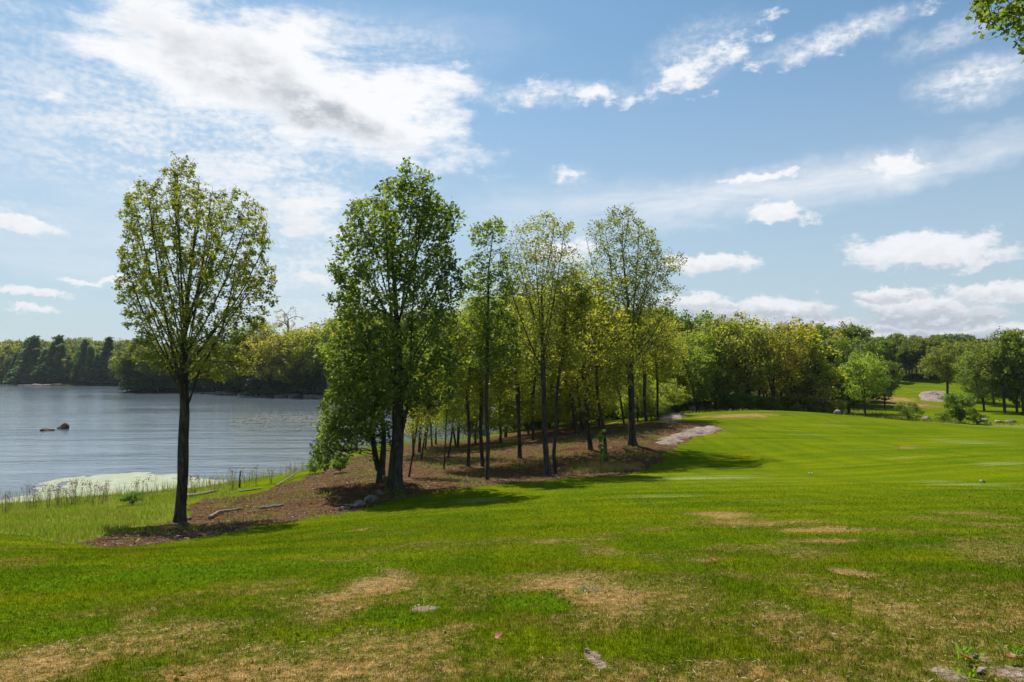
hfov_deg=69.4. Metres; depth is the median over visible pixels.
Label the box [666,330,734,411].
crest tree
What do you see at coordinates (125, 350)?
hardwood tree
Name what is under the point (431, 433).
water edge tree
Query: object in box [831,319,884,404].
backdrop tree
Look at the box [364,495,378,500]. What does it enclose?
rock
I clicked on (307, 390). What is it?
conifer tree
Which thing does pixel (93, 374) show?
conifer tree
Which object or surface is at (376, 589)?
straw thatch
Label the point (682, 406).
shrub
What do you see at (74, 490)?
seeding weed
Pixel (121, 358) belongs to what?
shore hardwood
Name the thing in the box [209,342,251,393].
hardwood tree
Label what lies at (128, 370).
conifer tree
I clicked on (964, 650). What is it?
grass clump
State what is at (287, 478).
fallen log
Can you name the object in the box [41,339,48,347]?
hardwood tree
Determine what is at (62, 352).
conifer tree
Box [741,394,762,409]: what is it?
understory shrub
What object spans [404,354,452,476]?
grove tree
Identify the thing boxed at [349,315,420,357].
bank tree
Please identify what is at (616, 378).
grove tree
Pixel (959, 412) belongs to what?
shrub
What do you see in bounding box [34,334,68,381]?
conifer tree
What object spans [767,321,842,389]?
crest tree
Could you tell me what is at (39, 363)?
conifer tree
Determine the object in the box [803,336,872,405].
crest tree
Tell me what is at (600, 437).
sapling
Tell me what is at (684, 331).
backdrop tree
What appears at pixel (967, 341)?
shade tree
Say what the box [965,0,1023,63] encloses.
overhanging tree
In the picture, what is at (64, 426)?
lake rock
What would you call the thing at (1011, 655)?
fallen leaf
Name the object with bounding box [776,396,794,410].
understory shrub
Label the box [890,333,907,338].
distant tree
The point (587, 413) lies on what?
grove tree
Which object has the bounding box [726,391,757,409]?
understory shrub
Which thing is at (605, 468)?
dry grass
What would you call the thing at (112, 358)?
hardwood tree
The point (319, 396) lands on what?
shore rock
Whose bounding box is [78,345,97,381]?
conifer tree
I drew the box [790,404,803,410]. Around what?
shrub
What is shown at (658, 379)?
grove tree
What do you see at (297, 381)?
hardwood tree
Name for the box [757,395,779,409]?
understory shrub
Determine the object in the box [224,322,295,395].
tree
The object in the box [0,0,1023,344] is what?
sky
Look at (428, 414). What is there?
water edge tree
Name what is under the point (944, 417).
shrub
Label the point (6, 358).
hardwood tree
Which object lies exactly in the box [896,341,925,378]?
shade tree
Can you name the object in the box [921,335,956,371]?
shade tree
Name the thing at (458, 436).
grove tree
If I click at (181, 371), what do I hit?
maple tree
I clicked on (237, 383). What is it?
hardwood tree
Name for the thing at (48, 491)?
seeding weed
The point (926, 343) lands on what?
shade tree
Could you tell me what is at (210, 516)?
fallen log
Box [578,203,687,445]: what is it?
oak tree
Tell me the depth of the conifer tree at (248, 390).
209.37 m
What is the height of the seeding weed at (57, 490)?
1.241 m
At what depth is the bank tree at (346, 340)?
180.57 m
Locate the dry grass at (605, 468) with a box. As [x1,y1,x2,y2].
[571,460,644,472]
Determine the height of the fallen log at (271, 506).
0.182 m
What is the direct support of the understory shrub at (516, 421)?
on the ground at (782, 449)
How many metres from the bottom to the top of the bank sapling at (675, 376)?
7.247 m
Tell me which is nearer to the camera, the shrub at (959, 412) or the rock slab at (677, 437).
the rock slab at (677, 437)
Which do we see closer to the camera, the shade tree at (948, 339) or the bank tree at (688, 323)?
the bank tree at (688, 323)
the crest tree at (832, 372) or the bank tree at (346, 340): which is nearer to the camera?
the crest tree at (832, 372)
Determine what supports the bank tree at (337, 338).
on the ground at (782, 449)
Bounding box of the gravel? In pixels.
[416,604,1021,673]
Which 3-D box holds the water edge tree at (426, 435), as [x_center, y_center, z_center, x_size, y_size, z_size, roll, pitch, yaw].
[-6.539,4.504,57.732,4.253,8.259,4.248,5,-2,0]
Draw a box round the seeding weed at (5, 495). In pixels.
[0,492,10,510]
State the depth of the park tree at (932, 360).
139.49 m
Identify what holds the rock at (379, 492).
on the ground at (782, 449)
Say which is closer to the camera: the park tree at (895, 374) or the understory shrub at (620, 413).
the understory shrub at (620, 413)
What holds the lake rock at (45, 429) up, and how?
in the water
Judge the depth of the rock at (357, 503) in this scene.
26.56 m
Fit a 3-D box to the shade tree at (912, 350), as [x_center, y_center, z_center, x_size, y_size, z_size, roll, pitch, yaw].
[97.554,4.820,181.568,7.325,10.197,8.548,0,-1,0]
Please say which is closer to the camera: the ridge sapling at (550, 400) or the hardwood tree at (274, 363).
the ridge sapling at (550, 400)
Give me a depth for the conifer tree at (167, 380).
239.19 m
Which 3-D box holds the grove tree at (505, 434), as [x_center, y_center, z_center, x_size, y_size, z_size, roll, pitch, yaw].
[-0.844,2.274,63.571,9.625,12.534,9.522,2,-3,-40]
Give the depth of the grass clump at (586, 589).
6.36 m
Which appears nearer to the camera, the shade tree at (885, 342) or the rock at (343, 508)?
the rock at (343, 508)
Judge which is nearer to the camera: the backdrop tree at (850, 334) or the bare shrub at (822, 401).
the bare shrub at (822, 401)
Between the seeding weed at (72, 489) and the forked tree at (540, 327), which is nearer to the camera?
the seeding weed at (72, 489)
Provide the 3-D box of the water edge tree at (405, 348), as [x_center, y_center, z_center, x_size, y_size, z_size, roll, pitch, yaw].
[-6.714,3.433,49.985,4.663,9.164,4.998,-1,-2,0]
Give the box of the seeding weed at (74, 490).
[67,479,77,503]
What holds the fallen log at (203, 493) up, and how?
on the ground at (782, 449)
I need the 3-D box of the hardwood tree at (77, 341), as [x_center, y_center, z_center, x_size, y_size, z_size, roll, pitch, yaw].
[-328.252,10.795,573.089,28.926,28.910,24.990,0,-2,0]
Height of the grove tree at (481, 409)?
10.187 m
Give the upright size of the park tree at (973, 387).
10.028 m
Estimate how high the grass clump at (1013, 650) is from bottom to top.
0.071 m
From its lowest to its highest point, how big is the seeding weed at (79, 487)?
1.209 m
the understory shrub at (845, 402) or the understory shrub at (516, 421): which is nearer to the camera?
the understory shrub at (516, 421)
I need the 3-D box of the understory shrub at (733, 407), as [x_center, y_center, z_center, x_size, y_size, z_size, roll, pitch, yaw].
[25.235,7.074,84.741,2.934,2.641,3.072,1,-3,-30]
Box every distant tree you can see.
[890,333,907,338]
[948,333,967,343]
[963,334,975,341]
[969,338,984,342]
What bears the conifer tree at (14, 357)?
on the ground at (782, 449)
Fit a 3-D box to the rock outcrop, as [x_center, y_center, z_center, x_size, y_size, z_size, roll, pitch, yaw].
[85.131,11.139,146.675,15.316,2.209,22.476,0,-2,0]
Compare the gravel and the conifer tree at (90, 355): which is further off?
the conifer tree at (90, 355)
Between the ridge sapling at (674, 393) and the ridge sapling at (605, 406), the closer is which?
the ridge sapling at (605, 406)
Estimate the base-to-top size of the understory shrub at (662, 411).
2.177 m
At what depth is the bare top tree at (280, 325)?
206.19 m
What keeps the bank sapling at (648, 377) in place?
on the ground at (782, 449)
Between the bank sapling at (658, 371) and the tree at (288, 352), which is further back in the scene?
the tree at (288, 352)
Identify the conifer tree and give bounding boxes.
[4,352,19,383]
[4,353,26,383]
[7,335,43,382]
[12,340,29,375]
[21,348,41,382]
[26,348,48,382]
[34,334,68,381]
[41,344,59,382]
[44,343,67,381]
[56,357,72,381]
[65,343,81,380]
[69,339,90,382]
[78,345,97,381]
[87,353,104,383]
[90,336,115,382]
[103,348,117,383]
[109,346,123,383]
[118,337,152,390]
[127,343,162,390]
[136,334,161,387]
[150,344,172,388]
[159,335,180,388]
[168,338,203,388]
[188,336,198,387]
[220,336,243,392]
[242,331,274,393]
[243,335,280,394]
[243,342,265,394]
[258,343,289,394]
[274,343,301,392]
[288,349,329,393]
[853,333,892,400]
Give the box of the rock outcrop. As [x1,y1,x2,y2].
[918,390,951,401]
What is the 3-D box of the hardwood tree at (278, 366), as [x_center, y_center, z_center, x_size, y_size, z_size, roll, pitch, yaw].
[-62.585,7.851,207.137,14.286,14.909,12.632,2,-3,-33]
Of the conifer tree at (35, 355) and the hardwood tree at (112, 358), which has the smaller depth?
the hardwood tree at (112, 358)
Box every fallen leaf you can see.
[494,631,501,638]
[1005,653,1016,657]
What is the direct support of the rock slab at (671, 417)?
on the ground at (782, 449)
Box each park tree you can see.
[839,351,891,416]
[871,359,905,409]
[917,340,972,399]
[949,347,1006,410]
[953,333,1023,412]
[960,340,997,404]
[976,326,1023,413]
[999,380,1020,411]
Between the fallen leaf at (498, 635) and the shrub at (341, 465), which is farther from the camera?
the shrub at (341, 465)
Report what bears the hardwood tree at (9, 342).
on the ground at (782, 449)
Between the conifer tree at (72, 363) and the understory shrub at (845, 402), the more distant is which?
the conifer tree at (72, 363)
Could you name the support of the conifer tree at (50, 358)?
on the ground at (782, 449)
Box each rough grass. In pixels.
[0,475,273,544]
[610,403,1023,425]
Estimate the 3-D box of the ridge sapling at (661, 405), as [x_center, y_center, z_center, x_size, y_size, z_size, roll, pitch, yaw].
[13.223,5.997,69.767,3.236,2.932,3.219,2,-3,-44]
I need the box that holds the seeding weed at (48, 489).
[47,487,60,506]
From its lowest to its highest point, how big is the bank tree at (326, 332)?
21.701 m
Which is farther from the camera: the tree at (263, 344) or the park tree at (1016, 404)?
the tree at (263, 344)
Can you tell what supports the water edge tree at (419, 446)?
on the ground at (782, 449)
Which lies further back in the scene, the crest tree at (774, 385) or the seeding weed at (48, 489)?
the crest tree at (774, 385)
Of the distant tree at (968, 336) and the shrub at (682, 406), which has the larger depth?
the distant tree at (968, 336)
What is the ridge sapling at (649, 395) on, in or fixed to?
on the ground at (782, 449)
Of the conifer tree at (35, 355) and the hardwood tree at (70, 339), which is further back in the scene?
the hardwood tree at (70, 339)
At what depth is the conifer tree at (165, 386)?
240.92 m
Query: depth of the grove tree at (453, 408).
38.76 m
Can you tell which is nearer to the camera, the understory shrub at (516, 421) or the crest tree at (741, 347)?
the understory shrub at (516, 421)
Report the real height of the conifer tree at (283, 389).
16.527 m
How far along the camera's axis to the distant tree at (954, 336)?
241.65 m
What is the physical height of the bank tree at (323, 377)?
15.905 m
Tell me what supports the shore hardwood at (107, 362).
on the ground at (782, 449)
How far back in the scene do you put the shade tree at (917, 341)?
186.85 m
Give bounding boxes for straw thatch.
[0,541,1023,681]
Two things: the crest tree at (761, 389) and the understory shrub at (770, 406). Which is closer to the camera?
the understory shrub at (770, 406)
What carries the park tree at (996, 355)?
on the ground at (782, 449)
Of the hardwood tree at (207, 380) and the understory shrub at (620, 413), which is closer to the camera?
the understory shrub at (620, 413)
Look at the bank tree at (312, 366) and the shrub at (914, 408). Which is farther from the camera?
the bank tree at (312, 366)
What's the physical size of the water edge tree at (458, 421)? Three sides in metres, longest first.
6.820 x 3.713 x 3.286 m
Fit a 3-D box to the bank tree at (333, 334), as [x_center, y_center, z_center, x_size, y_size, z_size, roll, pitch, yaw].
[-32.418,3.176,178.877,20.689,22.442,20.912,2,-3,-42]
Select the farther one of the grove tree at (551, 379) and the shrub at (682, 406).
the shrub at (682, 406)
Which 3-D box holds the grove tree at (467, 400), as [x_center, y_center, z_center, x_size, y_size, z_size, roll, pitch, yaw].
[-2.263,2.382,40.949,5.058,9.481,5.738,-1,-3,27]
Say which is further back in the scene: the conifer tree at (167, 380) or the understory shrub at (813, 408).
the conifer tree at (167, 380)
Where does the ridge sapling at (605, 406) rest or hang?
on the ground at (782, 449)
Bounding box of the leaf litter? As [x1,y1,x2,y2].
[59,422,720,546]
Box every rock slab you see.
[656,425,721,444]
[659,413,686,420]
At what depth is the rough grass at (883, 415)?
79.81 m
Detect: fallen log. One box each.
[187,489,216,496]
[208,507,241,518]
[239,488,260,491]
[259,504,284,508]
[275,470,299,485]
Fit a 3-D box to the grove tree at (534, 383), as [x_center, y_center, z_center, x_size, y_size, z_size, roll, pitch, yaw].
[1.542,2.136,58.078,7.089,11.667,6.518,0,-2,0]
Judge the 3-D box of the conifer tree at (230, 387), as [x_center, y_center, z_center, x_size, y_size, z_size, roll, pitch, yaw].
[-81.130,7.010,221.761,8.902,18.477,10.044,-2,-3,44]
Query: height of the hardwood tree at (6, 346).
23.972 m
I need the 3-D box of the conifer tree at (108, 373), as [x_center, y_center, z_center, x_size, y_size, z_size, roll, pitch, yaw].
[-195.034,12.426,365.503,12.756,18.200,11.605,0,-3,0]
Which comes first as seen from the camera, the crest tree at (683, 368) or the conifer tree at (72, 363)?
the crest tree at (683, 368)
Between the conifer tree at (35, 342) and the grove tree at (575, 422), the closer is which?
the grove tree at (575, 422)
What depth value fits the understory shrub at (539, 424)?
72.50 m
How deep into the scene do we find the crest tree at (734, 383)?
99.84 m
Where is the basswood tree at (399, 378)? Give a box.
[311,156,473,488]
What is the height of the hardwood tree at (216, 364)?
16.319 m
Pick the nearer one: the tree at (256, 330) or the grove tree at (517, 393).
the grove tree at (517, 393)
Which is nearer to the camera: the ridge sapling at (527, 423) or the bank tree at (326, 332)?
the ridge sapling at (527, 423)
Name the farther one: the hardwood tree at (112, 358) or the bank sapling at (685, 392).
the hardwood tree at (112, 358)
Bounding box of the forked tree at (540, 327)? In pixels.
[495,209,584,475]
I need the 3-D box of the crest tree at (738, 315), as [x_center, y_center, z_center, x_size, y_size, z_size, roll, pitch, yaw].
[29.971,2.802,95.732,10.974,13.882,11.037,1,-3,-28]
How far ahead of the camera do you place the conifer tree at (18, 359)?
400.18 m
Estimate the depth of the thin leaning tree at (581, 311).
37.33 m
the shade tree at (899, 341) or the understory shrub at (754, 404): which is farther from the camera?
the shade tree at (899, 341)
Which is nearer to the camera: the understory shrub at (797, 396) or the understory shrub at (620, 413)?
the understory shrub at (620, 413)
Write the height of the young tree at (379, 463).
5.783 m
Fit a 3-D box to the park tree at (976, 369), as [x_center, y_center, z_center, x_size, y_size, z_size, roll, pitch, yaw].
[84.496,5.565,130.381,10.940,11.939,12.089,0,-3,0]
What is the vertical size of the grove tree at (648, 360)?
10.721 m
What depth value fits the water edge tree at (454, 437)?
57.63 m
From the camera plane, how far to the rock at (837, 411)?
73.48 m
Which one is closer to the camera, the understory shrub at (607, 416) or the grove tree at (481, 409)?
the grove tree at (481, 409)
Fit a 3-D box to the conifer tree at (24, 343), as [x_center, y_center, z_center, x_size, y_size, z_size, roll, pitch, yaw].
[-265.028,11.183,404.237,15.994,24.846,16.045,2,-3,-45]
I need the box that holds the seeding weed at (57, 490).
[52,479,66,506]
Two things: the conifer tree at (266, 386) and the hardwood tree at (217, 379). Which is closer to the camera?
the conifer tree at (266, 386)
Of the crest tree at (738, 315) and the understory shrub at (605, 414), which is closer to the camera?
the understory shrub at (605, 414)
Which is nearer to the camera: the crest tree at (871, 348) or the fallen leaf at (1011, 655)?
the fallen leaf at (1011, 655)
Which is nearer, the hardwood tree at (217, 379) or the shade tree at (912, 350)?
the shade tree at (912, 350)
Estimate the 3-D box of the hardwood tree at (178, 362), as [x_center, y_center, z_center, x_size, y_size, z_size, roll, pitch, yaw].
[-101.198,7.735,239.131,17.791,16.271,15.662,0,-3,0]
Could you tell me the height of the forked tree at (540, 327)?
13.551 m
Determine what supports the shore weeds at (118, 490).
on the ground at (782, 449)
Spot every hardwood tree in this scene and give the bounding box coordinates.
[0,349,19,383]
[3,340,22,349]
[4,343,17,349]
[10,346,23,356]
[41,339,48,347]
[64,337,79,346]
[69,343,79,354]
[73,337,99,344]
[94,347,101,355]
[101,338,129,344]
[108,344,141,390]
[108,346,129,375]
[112,342,128,347]
[132,343,174,391]
[173,343,207,388]
[190,351,216,390]
[201,341,227,388]
[202,358,225,389]
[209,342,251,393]
[217,340,254,387]
[230,345,254,382]
[263,345,292,393]
[265,346,293,375]
[286,355,311,394]
[294,354,322,393]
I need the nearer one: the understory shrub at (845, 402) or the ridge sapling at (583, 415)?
the ridge sapling at (583, 415)
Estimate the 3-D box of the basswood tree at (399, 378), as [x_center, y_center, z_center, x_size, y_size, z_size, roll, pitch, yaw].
[-4.888,-0.829,30.159,6.737,13.710,7.153,0,-2,0]
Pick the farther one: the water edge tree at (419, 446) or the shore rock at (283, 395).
the shore rock at (283, 395)
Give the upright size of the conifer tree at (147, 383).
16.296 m
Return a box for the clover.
[0,521,1023,681]
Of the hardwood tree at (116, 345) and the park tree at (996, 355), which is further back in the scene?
the hardwood tree at (116, 345)
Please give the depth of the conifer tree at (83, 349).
372.23 m
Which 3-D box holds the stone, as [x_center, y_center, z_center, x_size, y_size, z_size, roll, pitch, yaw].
[2.465,1.731,3.882,0.041,0.032,0.065,-2,-3,41]
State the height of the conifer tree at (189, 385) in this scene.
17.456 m
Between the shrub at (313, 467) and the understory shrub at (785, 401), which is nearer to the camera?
the shrub at (313, 467)
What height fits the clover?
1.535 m
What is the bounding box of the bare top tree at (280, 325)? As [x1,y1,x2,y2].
[272,307,304,393]
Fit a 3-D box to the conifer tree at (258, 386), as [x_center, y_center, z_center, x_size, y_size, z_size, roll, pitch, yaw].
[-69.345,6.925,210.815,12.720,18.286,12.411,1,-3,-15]
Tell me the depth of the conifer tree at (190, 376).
237.21 m
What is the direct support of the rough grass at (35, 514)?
on the ground at (782, 449)
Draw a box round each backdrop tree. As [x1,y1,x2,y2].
[652,325,699,373]
[802,320,847,404]
[830,322,887,352]
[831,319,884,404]
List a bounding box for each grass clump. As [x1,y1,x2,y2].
[399,591,447,605]
[570,588,582,593]
[579,584,604,593]
[937,638,984,665]
[952,660,978,678]
[997,640,1023,657]
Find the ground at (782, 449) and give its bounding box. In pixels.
[0,367,1023,681]
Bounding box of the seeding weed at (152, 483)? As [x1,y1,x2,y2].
[146,474,155,499]
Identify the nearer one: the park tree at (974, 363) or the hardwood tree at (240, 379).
the park tree at (974, 363)
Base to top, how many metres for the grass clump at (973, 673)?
0.073 m
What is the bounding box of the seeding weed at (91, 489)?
[87,481,97,503]
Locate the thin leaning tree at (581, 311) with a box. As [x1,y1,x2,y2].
[547,266,598,473]
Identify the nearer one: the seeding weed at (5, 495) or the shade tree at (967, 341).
the seeding weed at (5, 495)
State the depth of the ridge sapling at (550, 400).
61.09 m
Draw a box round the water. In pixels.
[0,381,522,499]
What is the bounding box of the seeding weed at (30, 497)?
[25,488,38,507]
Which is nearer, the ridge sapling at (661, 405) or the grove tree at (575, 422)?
the grove tree at (575, 422)
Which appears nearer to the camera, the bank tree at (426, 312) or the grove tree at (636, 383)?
the grove tree at (636, 383)
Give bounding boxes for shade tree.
[867,335,896,366]
[886,335,912,370]
[892,341,924,380]
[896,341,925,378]
[900,334,914,373]
[908,336,942,379]
[912,336,927,377]
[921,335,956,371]
[952,338,968,343]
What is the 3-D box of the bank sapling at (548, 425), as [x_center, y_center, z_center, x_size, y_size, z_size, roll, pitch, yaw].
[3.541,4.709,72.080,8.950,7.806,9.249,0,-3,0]
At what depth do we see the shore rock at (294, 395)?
196.65 m
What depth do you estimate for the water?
77.74 m
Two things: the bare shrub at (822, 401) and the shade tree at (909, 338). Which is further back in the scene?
the shade tree at (909, 338)
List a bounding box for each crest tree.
[647,329,702,401]
[660,342,696,412]
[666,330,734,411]
[690,330,758,408]
[694,314,745,410]
[699,317,787,400]
[702,309,791,408]
[727,315,817,409]
[754,316,823,397]
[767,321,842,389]
[780,329,849,408]
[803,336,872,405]
[826,335,887,412]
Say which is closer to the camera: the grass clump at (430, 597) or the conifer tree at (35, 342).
the grass clump at (430, 597)
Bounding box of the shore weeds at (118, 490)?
[0,426,525,505]
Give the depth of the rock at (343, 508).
26.03 m
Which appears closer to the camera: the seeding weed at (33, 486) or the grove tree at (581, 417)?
the seeding weed at (33, 486)
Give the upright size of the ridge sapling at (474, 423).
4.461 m
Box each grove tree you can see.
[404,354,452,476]
[424,293,537,465]
[424,298,514,466]
[430,321,496,447]
[431,352,471,469]
[462,278,573,457]
[462,299,554,437]
[495,300,561,439]
[506,265,657,449]
[514,282,607,433]
[514,285,595,429]
[540,303,624,431]
[547,302,641,463]
[554,298,645,408]
[599,318,651,424]
[613,306,691,421]
[633,314,693,419]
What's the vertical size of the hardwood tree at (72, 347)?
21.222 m
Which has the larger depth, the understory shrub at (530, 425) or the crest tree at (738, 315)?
the crest tree at (738, 315)
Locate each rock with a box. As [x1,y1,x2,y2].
[40,428,54,430]
[57,423,69,428]
[274,393,289,396]
[288,393,301,396]
[312,395,326,397]
[338,506,350,509]
[349,500,365,507]
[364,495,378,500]
[375,489,383,494]
[834,409,840,414]
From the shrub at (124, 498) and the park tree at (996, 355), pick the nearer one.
the shrub at (124, 498)
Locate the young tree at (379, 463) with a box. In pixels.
[307,352,393,483]
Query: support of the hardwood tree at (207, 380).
on the ground at (782, 449)
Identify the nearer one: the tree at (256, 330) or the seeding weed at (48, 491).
the seeding weed at (48, 491)
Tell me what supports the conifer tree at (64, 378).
on the ground at (782, 449)
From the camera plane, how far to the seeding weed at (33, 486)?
31.54 m
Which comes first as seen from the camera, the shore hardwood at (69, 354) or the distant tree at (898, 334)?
the distant tree at (898, 334)
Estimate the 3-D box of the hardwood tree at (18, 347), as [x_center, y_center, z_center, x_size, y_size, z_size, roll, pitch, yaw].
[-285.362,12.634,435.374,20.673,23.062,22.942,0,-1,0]
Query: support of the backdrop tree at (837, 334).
on the ground at (782, 449)
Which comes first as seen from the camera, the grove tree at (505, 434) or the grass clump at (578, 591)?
the grass clump at (578, 591)
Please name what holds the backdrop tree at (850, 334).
on the ground at (782, 449)
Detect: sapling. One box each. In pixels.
[456,402,497,443]
[469,377,537,443]
[507,352,576,427]
[509,386,551,433]
[510,379,577,423]
[547,378,584,428]
[569,400,598,428]
[582,387,619,425]
[595,429,607,461]
[610,360,655,417]
[617,379,659,420]
[634,355,691,413]
[641,351,673,384]
[641,391,670,418]
[647,377,692,413]
[661,357,695,409]
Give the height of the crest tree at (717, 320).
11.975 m
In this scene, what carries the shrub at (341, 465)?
on the ground at (782, 449)
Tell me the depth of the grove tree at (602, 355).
40.80 m
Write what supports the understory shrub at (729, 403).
on the ground at (782, 449)
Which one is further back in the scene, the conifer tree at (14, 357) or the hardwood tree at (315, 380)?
the conifer tree at (14, 357)
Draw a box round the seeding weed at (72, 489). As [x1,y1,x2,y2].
[69,478,78,503]
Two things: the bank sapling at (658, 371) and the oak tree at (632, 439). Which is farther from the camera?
the bank sapling at (658, 371)
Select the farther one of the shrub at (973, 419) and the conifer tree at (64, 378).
the conifer tree at (64, 378)
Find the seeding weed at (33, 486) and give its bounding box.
[21,481,35,505]
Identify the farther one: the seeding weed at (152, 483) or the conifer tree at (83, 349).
the conifer tree at (83, 349)
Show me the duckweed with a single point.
(124, 478)
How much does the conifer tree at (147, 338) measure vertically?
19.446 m
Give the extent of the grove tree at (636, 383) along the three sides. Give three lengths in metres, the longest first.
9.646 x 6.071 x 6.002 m
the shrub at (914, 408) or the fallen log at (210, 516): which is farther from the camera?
the shrub at (914, 408)
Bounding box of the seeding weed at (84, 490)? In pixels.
[80,480,91,501]
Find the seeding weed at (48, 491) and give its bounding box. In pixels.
[42,481,52,506]
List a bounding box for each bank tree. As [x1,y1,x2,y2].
[284,323,338,394]
[318,351,339,382]
[319,314,357,375]
[322,309,374,377]
[329,308,387,363]
[334,311,381,376]
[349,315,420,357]
[382,306,429,354]
[643,305,715,355]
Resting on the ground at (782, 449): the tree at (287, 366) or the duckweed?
the tree at (287, 366)
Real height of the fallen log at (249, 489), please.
0.114 m
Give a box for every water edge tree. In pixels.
[382,324,438,456]
[390,331,443,452]
[412,347,452,459]
[421,363,441,449]
[429,381,435,446]
[436,357,484,457]
[448,398,464,446]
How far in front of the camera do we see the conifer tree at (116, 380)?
358.63 m
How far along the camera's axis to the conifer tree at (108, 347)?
367.26 m
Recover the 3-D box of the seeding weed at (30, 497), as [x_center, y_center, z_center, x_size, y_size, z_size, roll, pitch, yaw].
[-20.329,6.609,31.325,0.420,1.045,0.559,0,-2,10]
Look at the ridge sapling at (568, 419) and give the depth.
65.19 m
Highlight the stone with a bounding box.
[977,666,985,673]
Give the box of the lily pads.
[229,408,345,434]
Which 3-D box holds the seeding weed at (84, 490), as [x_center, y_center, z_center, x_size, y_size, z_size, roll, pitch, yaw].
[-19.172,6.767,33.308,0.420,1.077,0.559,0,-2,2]
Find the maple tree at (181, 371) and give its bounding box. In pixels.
[111,151,280,522]
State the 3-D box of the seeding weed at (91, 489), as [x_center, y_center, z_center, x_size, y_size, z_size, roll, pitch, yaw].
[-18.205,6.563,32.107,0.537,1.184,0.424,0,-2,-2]
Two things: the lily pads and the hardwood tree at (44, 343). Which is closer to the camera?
the lily pads
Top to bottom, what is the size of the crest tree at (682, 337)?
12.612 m
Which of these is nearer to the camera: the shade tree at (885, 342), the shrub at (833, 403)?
the shrub at (833, 403)
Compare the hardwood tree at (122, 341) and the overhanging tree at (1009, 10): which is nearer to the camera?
the overhanging tree at (1009, 10)
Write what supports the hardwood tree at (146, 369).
on the ground at (782, 449)
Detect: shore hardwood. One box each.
[61,351,79,380]
[104,355,110,379]
[116,351,135,390]
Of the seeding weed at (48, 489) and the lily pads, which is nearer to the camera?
the seeding weed at (48, 489)
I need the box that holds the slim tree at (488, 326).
[455,215,526,479]
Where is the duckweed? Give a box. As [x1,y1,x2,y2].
[0,472,227,503]
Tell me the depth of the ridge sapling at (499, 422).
55.99 m
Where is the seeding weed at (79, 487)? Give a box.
[74,478,84,503]
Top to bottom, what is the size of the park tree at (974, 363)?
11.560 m
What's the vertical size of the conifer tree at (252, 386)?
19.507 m
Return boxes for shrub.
[116,490,145,503]
[305,458,324,472]
[332,456,349,472]
[494,407,527,430]
[509,413,540,428]
[530,412,553,427]
[592,406,614,420]
[602,406,617,419]
[612,396,655,418]
[651,398,673,416]
[671,401,689,412]
[711,393,738,410]
[721,392,741,410]
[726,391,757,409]
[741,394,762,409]
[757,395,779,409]
[776,391,811,411]
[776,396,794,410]
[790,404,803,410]
[792,394,828,411]
[808,378,839,412]
[824,399,846,412]
[826,399,849,413]
[893,401,925,419]
[933,412,950,420]
[939,391,979,422]
[965,413,989,423]
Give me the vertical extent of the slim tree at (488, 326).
12.534 m
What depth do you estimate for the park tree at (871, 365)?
78.29 m

